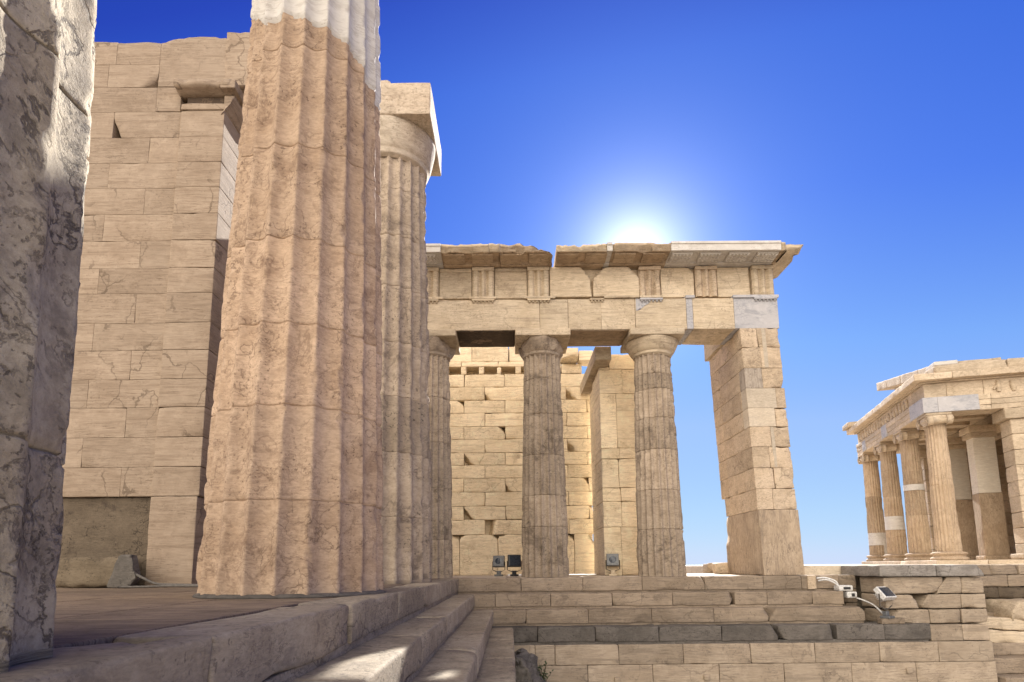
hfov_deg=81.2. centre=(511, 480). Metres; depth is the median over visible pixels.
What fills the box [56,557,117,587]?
stone block
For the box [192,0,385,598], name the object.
fluted column
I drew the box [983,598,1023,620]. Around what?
stone block
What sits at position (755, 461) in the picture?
square pier
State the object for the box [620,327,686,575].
fluted column
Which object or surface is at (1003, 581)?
ruined wall
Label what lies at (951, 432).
ionic temple
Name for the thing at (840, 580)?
stone block
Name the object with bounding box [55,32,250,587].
flank wall
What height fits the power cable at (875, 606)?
0.318 m
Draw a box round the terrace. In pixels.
[686,564,1023,621]
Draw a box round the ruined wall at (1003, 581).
[975,564,1023,642]
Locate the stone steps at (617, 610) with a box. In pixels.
[434,575,930,644]
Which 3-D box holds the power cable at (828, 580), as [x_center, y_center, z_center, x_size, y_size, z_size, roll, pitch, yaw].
[6.388,2.076,12.044,0.388,0.169,0.046,-3,-8,14]
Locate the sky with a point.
(883, 139)
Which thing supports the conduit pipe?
on the floor
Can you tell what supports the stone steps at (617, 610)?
on the retaining wall at (954, 661)
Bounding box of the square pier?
[709,328,804,574]
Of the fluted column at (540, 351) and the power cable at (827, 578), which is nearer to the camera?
the power cable at (827, 578)
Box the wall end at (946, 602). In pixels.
[841,564,989,640]
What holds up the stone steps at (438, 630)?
on the ground
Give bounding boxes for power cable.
[817,577,838,584]
[818,579,837,585]
[856,597,881,612]
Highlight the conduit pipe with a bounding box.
[118,572,197,587]
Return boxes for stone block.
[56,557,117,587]
[703,563,712,572]
[712,562,728,573]
[814,575,857,605]
[877,618,904,623]
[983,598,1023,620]
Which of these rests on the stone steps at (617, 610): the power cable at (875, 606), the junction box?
the junction box
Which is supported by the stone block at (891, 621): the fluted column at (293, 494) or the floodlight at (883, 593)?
the floodlight at (883, 593)
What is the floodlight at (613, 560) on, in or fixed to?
on the pavement
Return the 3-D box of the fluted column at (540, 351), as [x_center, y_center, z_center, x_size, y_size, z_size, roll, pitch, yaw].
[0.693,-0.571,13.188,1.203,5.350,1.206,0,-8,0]
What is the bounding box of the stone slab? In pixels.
[107,554,139,587]
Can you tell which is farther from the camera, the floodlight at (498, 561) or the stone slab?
the floodlight at (498, 561)
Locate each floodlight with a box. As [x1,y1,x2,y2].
[492,555,504,575]
[507,555,521,575]
[605,554,619,575]
[873,586,896,618]
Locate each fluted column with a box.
[0,0,96,672]
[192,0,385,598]
[379,80,440,583]
[426,329,459,577]
[515,328,570,576]
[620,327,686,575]
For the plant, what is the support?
on the rubble rock
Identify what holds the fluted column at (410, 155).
on the floor
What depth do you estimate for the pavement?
14.05 m
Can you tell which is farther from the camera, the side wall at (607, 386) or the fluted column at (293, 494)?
the side wall at (607, 386)
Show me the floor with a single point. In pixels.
(93, 616)
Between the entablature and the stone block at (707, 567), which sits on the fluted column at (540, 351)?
the entablature
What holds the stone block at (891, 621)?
on the stone steps at (617, 610)
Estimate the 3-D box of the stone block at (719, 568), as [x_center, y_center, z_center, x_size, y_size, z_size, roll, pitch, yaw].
[5.163,2.161,14.640,0.454,0.289,0.346,0,-8,0]
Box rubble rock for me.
[515,648,546,681]
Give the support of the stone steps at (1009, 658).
on the ground
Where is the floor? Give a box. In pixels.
[53,579,435,647]
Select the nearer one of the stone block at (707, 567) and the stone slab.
the stone slab
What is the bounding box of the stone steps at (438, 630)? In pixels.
[0,578,515,681]
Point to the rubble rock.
(526, 666)
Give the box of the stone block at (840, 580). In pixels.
[814,575,857,605]
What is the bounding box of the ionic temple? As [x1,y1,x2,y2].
[842,357,1023,564]
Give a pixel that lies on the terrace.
(823, 569)
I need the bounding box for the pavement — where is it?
[431,573,755,578]
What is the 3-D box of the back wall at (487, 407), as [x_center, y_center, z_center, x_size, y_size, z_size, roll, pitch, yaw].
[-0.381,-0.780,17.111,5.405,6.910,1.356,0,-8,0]
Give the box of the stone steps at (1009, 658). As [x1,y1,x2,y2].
[993,642,1023,681]
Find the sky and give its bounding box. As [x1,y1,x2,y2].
[94,0,1023,564]
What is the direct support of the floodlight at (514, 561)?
on the pavement
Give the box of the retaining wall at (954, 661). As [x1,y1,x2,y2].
[514,640,997,681]
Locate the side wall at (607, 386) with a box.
[580,346,637,574]
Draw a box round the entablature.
[426,240,802,361]
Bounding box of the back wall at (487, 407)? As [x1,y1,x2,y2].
[449,346,594,574]
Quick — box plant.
[537,660,553,681]
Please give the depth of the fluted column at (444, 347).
12.91 m
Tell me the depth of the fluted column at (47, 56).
1.57 m
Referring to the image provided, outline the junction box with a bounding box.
[834,585,856,597]
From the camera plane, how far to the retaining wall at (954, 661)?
11.06 m
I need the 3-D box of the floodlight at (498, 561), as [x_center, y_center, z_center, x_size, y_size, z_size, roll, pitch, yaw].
[-0.307,2.052,14.288,0.319,0.490,0.254,-2,-8,12]
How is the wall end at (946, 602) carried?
on the retaining wall at (954, 661)

